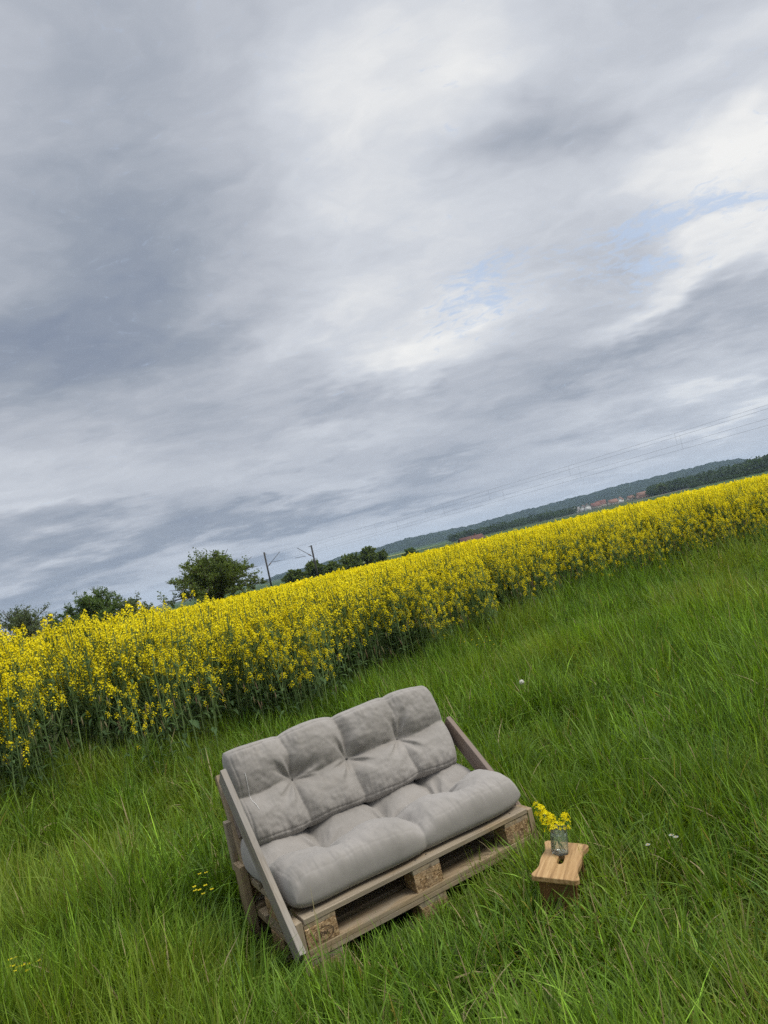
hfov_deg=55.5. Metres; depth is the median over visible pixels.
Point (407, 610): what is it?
rapeseed plant
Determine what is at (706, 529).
rapeseed plant
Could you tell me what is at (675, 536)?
rapeseed plant
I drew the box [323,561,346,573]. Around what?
bush
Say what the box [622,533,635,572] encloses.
rapeseed plant
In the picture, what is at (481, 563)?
rapeseed plant
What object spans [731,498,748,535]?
rapeseed plant
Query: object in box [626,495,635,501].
village house
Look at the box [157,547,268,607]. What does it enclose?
fruit tree
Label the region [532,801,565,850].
rapeseed sprig
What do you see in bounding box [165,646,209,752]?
rapeseed plant
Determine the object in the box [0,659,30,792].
rapeseed plant
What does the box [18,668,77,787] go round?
rapeseed plant
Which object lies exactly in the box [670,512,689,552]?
rapeseed plant
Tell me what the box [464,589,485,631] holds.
rapeseed plant
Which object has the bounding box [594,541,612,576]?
rapeseed plant
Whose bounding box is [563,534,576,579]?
rapeseed plant
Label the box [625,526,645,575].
rapeseed plant
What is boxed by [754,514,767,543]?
rapeseed plant
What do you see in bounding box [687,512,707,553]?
rapeseed plant
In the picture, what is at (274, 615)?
rapeseed plant
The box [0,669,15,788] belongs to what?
rapeseed plant
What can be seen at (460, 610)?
rapeseed plant
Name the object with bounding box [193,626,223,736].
rapeseed plant
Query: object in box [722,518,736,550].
rapeseed plant
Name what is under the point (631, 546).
rapeseed plant
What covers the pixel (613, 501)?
village house
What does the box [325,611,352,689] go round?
rapeseed plant
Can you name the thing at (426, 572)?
rapeseed plant
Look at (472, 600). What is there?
rapeseed plant
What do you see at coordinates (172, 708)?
rapeseed plant
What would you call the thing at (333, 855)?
seat cushion
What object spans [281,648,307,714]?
rapeseed plant
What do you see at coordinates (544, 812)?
rapeseed sprig
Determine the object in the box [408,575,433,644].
rapeseed plant
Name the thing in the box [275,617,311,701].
rapeseed plant
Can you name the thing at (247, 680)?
rapeseed plant
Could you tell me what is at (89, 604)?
bushy tree
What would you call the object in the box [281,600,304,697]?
rapeseed plant
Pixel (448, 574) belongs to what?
rapeseed plant
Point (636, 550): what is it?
rapeseed plant
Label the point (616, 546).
rapeseed plant
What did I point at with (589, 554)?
rapeseed plant
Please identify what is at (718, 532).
rapeseed plant
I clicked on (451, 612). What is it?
rapeseed plant
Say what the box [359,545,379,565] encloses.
tree
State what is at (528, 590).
rapeseed plant
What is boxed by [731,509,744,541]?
rapeseed plant
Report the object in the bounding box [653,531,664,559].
rapeseed plant
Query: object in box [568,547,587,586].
rapeseed plant
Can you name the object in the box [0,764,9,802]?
rapeseed plant
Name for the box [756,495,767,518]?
rapeseed plant
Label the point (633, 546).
rapeseed plant
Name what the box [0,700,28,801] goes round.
rapeseed plant
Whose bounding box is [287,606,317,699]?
rapeseed plant
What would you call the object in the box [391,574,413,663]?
rapeseed plant
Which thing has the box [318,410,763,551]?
overhead line
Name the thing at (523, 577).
rapeseed plant
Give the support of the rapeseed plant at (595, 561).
on the ground at (390, 557)
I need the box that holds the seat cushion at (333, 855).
[240,763,520,907]
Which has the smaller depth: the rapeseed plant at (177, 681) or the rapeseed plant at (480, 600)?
the rapeseed plant at (177, 681)
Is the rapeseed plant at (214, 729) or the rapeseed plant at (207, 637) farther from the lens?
the rapeseed plant at (207, 637)
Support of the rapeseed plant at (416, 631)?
on the ground at (390, 557)
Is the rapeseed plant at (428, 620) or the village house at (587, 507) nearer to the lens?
the rapeseed plant at (428, 620)
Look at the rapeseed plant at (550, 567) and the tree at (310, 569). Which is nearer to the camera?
the rapeseed plant at (550, 567)
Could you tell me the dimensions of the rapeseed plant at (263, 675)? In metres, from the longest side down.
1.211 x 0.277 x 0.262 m
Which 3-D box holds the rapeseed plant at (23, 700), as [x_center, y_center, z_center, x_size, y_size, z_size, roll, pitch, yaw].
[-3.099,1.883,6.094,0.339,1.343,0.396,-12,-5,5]
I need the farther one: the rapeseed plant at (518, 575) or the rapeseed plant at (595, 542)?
the rapeseed plant at (595, 542)
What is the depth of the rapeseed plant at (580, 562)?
11.84 m
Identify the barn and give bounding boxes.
[458,533,484,542]
[635,491,649,499]
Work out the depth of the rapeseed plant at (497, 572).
11.53 m
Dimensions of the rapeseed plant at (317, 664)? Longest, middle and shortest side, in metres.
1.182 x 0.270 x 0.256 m
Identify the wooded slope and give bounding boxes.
[645,454,767,495]
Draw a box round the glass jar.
[550,824,568,855]
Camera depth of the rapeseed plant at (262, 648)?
7.74 m
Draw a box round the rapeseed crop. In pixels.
[0,473,767,780]
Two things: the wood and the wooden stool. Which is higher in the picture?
the wood
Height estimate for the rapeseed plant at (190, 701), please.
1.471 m
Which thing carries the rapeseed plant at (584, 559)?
on the ground at (390, 557)
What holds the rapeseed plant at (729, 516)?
on the ground at (390, 557)
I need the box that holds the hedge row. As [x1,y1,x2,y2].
[688,467,767,488]
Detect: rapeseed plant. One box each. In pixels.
[0,641,54,781]
[0,652,42,777]
[0,653,42,776]
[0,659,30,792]
[0,663,45,797]
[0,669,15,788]
[0,672,29,802]
[0,674,28,808]
[0,676,43,797]
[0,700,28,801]
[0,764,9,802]
[1,645,51,771]
[1,671,43,804]
[2,716,32,797]
[3,640,62,778]
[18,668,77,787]
[45,633,84,770]
[68,637,112,756]
[80,656,120,754]
[105,685,149,772]
[118,683,149,750]
[128,699,158,775]
[133,648,183,767]
[137,702,166,773]
[148,645,193,762]
[156,621,198,745]
[160,653,192,735]
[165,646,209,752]
[167,616,202,733]
[170,626,210,742]
[176,643,209,735]
[190,652,227,728]
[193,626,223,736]
[201,663,225,748]
[209,645,238,719]
[221,621,255,718]
[234,624,277,710]
[236,633,273,722]
[238,622,264,714]
[238,635,270,720]
[242,630,268,718]
[244,627,277,714]
[257,626,282,716]
[259,613,295,714]
[260,641,298,720]
[261,630,297,721]
[263,613,303,705]
[267,621,300,714]
[274,643,309,717]
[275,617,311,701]
[279,628,314,708]
[279,649,301,715]
[280,607,318,697]
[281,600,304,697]
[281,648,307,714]
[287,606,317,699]
[290,620,317,700]
[291,609,321,695]
[295,618,329,716]
[297,657,317,716]
[303,621,332,700]
[303,630,324,697]
[303,634,328,700]
[304,603,343,692]
[305,602,349,697]
[305,632,324,701]
[307,604,347,694]
[307,612,333,707]
[318,647,335,714]
[325,579,359,684]
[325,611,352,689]
[347,602,368,673]
[387,589,410,659]
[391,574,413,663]
[391,591,420,660]
[394,585,419,661]
[397,563,429,639]
[400,580,426,648]
[403,563,433,644]
[405,576,424,653]
[407,581,426,657]
[408,573,439,646]
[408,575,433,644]
[412,586,443,643]
[413,593,435,647]
[414,592,426,645]
[419,569,452,636]
[420,599,437,643]
[422,590,441,645]
[423,584,450,638]
[429,572,446,635]
[432,612,445,648]
[435,586,454,638]
[435,607,448,645]
[438,573,454,628]
[439,576,457,628]
[439,591,459,634]
[440,563,464,631]
[441,572,460,635]
[441,579,458,625]
[442,593,461,633]
[448,588,462,626]
[449,575,470,631]
[451,586,473,640]
[451,595,470,634]
[453,582,475,624]
[455,560,478,628]
[460,566,488,630]
[460,575,480,621]
[462,583,483,634]
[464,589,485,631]
[466,561,491,628]
[469,566,490,622]
[470,561,497,624]
[473,556,490,627]
[478,569,498,631]
[483,543,511,604]
[485,555,508,614]
[485,586,497,616]
[498,556,513,603]
[499,562,522,611]
[503,551,521,607]
[507,553,526,612]
[508,538,526,602]
[511,556,526,600]
[512,566,536,607]
[517,561,532,600]
[519,552,535,609]
[522,546,534,595]
[523,545,543,592]
[525,547,539,597]
[528,543,545,597]
[528,551,554,603]
[529,531,553,596]
[532,560,545,595]
[532,567,542,611]
[538,564,560,602]
[542,565,556,600]
[545,552,560,588]
[548,536,564,591]
[551,549,564,590]
[551,558,565,593]
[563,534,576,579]
[565,541,581,584]
[568,527,591,590]
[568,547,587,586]
[574,545,591,576]
[578,537,597,587]
[581,540,595,583]
[582,524,605,575]
[590,549,602,583]
[591,542,605,584]
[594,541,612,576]
[594,548,612,580]
[600,515,629,581]
[605,535,620,578]
[606,525,617,571]
[608,531,629,577]
[609,528,626,579]
[612,536,623,565]
[619,525,635,567]
[622,526,643,572]
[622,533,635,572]
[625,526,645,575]
[625,545,643,577]
[628,520,646,564]
[628,533,645,569]
[635,533,649,574]
[636,535,653,566]
[638,532,655,569]
[640,521,660,569]
[640,530,663,558]
[643,533,653,557]
[649,533,665,567]
[650,522,675,571]
[652,508,672,558]
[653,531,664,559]
[657,508,680,564]
[657,514,675,560]
[662,513,679,556]
[667,518,688,560]
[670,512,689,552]
[671,527,682,558]
[674,520,688,553]
[678,511,692,551]
[682,517,700,548]
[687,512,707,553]
[697,513,713,549]
[698,510,718,552]
[704,493,727,548]
[705,500,721,537]
[707,520,715,548]
[711,495,726,551]
[713,521,723,551]
[715,516,731,547]
[717,503,740,546]
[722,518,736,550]
[724,502,739,540]
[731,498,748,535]
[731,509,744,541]
[733,514,749,547]
[739,496,759,539]
[741,495,757,546]
[746,501,759,538]
[749,519,759,541]
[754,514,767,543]
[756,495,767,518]
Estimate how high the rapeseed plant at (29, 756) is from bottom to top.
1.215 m
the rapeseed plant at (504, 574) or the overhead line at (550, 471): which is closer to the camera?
the rapeseed plant at (504, 574)
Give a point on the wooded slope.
(680, 483)
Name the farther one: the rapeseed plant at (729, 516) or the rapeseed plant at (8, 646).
the rapeseed plant at (729, 516)
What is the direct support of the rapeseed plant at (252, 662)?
on the ground at (390, 557)
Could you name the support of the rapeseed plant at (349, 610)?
on the ground at (390, 557)
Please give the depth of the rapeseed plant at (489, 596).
10.17 m
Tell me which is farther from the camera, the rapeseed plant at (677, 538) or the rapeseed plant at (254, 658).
the rapeseed plant at (677, 538)
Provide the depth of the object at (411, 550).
208.61 m
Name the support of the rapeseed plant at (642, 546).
on the ground at (390, 557)
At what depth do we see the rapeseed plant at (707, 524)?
13.01 m
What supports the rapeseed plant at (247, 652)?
on the ground at (390, 557)
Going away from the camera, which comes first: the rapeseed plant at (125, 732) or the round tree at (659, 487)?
the rapeseed plant at (125, 732)
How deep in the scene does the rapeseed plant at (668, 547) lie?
12.52 m
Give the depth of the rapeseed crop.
9.00 m
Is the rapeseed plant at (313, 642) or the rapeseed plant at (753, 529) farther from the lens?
the rapeseed plant at (753, 529)
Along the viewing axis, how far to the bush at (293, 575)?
171.92 m
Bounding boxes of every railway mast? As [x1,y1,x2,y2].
[263,552,278,586]
[297,545,318,576]
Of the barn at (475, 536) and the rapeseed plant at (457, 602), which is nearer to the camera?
the rapeseed plant at (457, 602)
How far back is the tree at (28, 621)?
58.05 m
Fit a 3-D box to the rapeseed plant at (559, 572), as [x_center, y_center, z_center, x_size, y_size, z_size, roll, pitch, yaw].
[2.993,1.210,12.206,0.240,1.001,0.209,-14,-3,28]
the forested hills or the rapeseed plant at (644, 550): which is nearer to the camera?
the rapeseed plant at (644, 550)
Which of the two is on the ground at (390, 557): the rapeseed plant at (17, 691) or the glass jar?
the rapeseed plant at (17, 691)
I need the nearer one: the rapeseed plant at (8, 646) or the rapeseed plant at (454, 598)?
the rapeseed plant at (8, 646)
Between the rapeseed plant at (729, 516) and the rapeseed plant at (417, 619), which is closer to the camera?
the rapeseed plant at (417, 619)
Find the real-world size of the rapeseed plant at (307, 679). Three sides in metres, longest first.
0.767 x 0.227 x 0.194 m
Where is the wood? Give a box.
[445,506,577,541]
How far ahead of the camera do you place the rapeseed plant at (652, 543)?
12.71 m
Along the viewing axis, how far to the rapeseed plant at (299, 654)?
7.89 m
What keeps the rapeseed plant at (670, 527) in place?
on the ground at (390, 557)
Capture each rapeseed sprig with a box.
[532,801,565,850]
[539,805,562,849]
[545,812,560,849]
[555,809,570,845]
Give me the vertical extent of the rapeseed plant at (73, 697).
1.403 m
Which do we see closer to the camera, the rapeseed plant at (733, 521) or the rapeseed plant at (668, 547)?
the rapeseed plant at (668, 547)
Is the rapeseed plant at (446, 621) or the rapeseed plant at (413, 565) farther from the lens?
the rapeseed plant at (413, 565)
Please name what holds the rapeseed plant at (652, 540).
on the ground at (390, 557)
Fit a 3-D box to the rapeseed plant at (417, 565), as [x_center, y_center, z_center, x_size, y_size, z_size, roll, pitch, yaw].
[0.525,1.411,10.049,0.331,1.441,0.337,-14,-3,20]
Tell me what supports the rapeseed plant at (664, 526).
on the ground at (390, 557)
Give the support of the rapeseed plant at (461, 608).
on the ground at (390, 557)
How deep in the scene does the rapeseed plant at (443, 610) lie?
9.59 m
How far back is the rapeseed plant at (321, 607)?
8.11 m
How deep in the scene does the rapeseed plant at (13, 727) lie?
5.96 m
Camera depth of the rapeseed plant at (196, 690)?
7.51 m
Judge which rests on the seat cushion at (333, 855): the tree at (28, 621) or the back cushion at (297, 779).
the back cushion at (297, 779)
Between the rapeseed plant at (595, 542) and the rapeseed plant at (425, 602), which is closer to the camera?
the rapeseed plant at (425, 602)
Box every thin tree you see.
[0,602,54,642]
[33,612,72,639]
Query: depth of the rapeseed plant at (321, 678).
7.71 m
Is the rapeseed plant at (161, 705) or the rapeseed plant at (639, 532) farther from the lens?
the rapeseed plant at (639, 532)
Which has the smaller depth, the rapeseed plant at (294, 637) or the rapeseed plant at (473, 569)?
the rapeseed plant at (294, 637)
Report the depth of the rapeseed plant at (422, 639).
9.73 m
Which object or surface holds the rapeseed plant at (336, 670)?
on the ground at (390, 557)
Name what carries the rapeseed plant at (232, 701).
on the ground at (390, 557)
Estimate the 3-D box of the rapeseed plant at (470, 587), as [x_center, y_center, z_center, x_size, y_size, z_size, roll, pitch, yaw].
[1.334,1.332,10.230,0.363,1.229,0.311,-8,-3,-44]
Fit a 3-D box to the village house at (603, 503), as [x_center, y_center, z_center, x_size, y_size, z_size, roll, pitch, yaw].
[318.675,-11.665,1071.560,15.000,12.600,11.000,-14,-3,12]
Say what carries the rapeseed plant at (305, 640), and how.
on the ground at (390, 557)
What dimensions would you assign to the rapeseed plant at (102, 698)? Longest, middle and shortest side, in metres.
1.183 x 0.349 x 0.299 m
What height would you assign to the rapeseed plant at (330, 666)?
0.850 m
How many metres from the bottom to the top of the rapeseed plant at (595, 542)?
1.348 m
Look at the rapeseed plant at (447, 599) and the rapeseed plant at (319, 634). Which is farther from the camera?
the rapeseed plant at (447, 599)
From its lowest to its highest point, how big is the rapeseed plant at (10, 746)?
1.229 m
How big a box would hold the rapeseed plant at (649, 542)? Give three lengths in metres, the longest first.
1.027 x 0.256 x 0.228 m
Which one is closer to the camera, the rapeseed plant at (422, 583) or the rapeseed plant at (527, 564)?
the rapeseed plant at (422, 583)
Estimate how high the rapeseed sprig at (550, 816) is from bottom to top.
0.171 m
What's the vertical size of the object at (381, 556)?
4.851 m
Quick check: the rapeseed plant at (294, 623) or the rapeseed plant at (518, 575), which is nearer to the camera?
the rapeseed plant at (294, 623)
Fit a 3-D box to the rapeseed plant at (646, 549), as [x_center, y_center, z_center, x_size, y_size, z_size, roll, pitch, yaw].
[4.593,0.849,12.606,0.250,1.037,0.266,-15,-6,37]
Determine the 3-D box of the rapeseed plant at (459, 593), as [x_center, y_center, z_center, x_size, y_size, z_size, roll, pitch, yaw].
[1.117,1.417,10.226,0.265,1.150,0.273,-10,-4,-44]
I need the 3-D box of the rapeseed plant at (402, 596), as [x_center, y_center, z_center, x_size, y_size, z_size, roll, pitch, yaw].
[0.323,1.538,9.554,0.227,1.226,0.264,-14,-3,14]
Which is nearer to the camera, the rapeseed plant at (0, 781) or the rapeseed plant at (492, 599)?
the rapeseed plant at (0, 781)
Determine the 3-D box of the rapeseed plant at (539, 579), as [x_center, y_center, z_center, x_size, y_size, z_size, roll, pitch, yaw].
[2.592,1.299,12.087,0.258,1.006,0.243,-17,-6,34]
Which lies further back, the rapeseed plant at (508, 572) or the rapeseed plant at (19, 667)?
the rapeseed plant at (508, 572)
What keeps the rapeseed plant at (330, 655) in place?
on the ground at (390, 557)
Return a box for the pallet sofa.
[215,716,540,978]
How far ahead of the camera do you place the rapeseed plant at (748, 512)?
13.62 m
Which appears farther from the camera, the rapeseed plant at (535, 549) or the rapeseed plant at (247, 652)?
the rapeseed plant at (535, 549)
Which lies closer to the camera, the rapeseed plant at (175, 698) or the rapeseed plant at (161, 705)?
the rapeseed plant at (161, 705)
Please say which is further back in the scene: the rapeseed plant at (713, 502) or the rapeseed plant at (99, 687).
the rapeseed plant at (713, 502)
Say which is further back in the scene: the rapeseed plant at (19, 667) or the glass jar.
the rapeseed plant at (19, 667)
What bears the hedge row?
on the ground at (390, 557)
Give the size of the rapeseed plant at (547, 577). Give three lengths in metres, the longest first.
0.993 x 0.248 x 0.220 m
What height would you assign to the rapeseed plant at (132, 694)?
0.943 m
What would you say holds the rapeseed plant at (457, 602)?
on the ground at (390, 557)
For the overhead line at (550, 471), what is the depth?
96.80 m
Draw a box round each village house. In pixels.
[584,503,591,510]
[590,502,600,509]
[595,499,606,507]
[607,498,618,505]
[617,496,623,503]
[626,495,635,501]
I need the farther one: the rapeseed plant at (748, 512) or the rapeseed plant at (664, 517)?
the rapeseed plant at (748, 512)
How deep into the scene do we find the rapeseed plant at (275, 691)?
7.92 m
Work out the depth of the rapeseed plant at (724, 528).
12.70 m
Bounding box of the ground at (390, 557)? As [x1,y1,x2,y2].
[0,471,767,1022]
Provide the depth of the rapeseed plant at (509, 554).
11.81 m
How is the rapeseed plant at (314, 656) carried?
on the ground at (390, 557)
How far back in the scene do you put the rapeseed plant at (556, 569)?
11.95 m
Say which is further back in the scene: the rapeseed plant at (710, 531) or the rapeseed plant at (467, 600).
the rapeseed plant at (710, 531)
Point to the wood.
(522, 521)
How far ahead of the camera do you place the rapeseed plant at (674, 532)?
12.88 m
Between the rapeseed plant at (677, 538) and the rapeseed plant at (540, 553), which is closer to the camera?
the rapeseed plant at (540, 553)
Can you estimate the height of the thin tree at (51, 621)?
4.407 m
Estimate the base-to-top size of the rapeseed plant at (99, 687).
1.385 m
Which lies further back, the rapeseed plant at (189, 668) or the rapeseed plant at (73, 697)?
the rapeseed plant at (189, 668)
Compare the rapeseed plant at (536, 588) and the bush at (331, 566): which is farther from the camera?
the bush at (331, 566)
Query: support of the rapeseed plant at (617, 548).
on the ground at (390, 557)
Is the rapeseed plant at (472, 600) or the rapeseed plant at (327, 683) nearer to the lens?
the rapeseed plant at (327, 683)
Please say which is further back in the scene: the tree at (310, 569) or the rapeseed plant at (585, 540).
the tree at (310, 569)
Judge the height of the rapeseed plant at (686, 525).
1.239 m
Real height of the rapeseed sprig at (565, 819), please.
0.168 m
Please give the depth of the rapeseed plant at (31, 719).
6.43 m
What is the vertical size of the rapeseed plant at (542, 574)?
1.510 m
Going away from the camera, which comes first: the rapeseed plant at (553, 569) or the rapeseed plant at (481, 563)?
the rapeseed plant at (481, 563)
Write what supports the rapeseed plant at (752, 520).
on the ground at (390, 557)
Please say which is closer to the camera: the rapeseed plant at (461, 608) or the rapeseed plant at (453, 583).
the rapeseed plant at (461, 608)
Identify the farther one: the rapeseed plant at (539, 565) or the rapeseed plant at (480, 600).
the rapeseed plant at (539, 565)
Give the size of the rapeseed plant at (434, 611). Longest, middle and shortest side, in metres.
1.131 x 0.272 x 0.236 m
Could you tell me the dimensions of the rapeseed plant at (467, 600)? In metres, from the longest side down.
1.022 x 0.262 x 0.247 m
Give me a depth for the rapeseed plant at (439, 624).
9.51 m
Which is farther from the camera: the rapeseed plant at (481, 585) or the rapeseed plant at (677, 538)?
the rapeseed plant at (677, 538)
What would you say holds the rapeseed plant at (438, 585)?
on the ground at (390, 557)
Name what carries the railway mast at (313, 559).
on the ground at (390, 557)
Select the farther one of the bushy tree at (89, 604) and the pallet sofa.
the bushy tree at (89, 604)
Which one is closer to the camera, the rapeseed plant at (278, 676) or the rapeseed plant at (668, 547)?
the rapeseed plant at (278, 676)
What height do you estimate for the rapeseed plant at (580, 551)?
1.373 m
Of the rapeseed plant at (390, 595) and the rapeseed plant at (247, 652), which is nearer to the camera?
the rapeseed plant at (247, 652)
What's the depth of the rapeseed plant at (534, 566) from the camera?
12.04 m
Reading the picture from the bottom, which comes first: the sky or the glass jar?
the glass jar
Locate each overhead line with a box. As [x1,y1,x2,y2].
[287,405,765,556]
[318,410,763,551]
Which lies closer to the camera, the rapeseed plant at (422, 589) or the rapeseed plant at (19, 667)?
the rapeseed plant at (19, 667)
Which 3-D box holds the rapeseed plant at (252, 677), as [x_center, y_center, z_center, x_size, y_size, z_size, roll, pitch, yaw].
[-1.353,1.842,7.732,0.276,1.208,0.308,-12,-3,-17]
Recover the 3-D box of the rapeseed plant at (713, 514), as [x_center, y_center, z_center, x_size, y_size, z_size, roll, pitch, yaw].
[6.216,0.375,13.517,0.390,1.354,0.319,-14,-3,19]
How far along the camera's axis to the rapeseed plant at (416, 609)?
9.90 m
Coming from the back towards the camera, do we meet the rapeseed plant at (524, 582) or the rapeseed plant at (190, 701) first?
the rapeseed plant at (524, 582)
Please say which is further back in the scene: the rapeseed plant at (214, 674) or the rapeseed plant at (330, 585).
the rapeseed plant at (330, 585)
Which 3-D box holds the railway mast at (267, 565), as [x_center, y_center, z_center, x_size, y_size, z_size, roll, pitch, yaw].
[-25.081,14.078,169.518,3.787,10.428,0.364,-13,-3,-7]
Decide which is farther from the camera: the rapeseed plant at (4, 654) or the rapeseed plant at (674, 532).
the rapeseed plant at (674, 532)
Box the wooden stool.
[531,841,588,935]
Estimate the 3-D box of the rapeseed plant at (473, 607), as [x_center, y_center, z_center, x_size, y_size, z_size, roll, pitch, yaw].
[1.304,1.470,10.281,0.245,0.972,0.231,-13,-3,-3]
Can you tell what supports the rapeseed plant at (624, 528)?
on the ground at (390, 557)
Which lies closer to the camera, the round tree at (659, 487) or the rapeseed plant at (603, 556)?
the rapeseed plant at (603, 556)
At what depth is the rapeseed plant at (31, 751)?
6.14 m
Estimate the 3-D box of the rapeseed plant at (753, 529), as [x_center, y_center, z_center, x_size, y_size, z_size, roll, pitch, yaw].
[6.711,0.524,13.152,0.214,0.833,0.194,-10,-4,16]
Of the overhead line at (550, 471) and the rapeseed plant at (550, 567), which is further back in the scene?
the overhead line at (550, 471)
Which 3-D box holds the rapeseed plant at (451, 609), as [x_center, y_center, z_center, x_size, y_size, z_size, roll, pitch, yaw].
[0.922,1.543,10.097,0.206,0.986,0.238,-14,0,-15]
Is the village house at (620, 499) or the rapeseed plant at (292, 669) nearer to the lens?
the rapeseed plant at (292, 669)
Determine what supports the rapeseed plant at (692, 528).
on the ground at (390, 557)
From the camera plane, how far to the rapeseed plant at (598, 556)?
12.39 m
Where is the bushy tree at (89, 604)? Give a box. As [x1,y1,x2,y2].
[52,586,135,635]
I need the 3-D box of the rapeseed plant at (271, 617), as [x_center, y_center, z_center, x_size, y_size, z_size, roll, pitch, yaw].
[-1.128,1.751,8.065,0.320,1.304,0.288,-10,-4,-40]
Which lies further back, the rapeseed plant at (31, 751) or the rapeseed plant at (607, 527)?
the rapeseed plant at (607, 527)
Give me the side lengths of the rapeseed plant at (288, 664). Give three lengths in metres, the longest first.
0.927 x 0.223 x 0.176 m
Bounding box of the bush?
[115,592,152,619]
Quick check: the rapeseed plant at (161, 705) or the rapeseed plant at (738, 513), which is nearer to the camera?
the rapeseed plant at (161, 705)
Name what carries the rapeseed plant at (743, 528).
on the ground at (390, 557)
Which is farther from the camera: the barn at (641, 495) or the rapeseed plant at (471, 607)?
the barn at (641, 495)
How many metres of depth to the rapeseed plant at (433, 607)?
9.94 m
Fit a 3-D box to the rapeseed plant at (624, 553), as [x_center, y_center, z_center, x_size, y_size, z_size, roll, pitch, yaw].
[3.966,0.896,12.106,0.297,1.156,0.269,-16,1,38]
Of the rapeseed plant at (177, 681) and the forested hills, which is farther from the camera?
the forested hills
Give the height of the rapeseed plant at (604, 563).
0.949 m
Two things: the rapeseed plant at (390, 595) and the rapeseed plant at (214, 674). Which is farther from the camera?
the rapeseed plant at (390, 595)
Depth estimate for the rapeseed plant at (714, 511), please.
13.57 m
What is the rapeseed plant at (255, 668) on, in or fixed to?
on the ground at (390, 557)
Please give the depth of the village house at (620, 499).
1051.99 m
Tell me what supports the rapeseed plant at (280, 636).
on the ground at (390, 557)
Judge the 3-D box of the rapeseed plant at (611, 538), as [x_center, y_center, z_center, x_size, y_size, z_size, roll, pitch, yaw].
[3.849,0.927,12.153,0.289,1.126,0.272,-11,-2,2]
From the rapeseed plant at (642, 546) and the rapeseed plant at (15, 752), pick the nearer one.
the rapeseed plant at (15, 752)
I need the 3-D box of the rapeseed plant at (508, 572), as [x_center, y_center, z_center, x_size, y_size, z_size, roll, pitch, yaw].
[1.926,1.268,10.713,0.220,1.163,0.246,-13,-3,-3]
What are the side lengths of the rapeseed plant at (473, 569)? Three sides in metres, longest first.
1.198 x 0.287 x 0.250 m
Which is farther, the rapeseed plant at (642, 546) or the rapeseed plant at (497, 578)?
the rapeseed plant at (642, 546)
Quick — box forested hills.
[254,458,758,584]
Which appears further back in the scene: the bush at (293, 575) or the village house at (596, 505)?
the village house at (596, 505)
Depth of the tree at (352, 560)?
188.05 m
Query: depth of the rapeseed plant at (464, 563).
10.56 m
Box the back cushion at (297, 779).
[222,686,456,845]
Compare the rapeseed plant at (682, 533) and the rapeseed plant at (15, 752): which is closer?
the rapeseed plant at (15, 752)
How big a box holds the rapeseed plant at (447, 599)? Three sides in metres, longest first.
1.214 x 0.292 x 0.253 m
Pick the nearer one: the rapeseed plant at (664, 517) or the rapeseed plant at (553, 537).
the rapeseed plant at (553, 537)
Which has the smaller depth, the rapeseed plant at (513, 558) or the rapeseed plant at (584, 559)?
the rapeseed plant at (513, 558)
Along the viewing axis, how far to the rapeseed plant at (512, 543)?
11.65 m
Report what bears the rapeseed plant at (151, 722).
on the ground at (390, 557)
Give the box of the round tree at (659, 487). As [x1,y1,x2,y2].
[654,482,667,493]
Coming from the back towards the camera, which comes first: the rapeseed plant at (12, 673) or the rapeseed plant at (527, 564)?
the rapeseed plant at (527, 564)
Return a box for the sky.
[0,0,767,638]
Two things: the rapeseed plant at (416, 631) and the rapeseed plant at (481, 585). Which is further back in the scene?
the rapeseed plant at (481, 585)
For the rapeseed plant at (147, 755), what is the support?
on the ground at (390, 557)
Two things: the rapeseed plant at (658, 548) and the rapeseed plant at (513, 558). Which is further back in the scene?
the rapeseed plant at (658, 548)
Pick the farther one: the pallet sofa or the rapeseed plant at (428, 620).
the rapeseed plant at (428, 620)
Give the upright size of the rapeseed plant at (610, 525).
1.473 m
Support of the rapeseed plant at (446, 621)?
on the ground at (390, 557)
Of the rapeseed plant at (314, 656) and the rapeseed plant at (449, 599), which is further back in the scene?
the rapeseed plant at (449, 599)
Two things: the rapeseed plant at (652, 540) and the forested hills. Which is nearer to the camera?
the rapeseed plant at (652, 540)
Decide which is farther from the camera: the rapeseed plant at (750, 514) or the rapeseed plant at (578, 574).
the rapeseed plant at (750, 514)

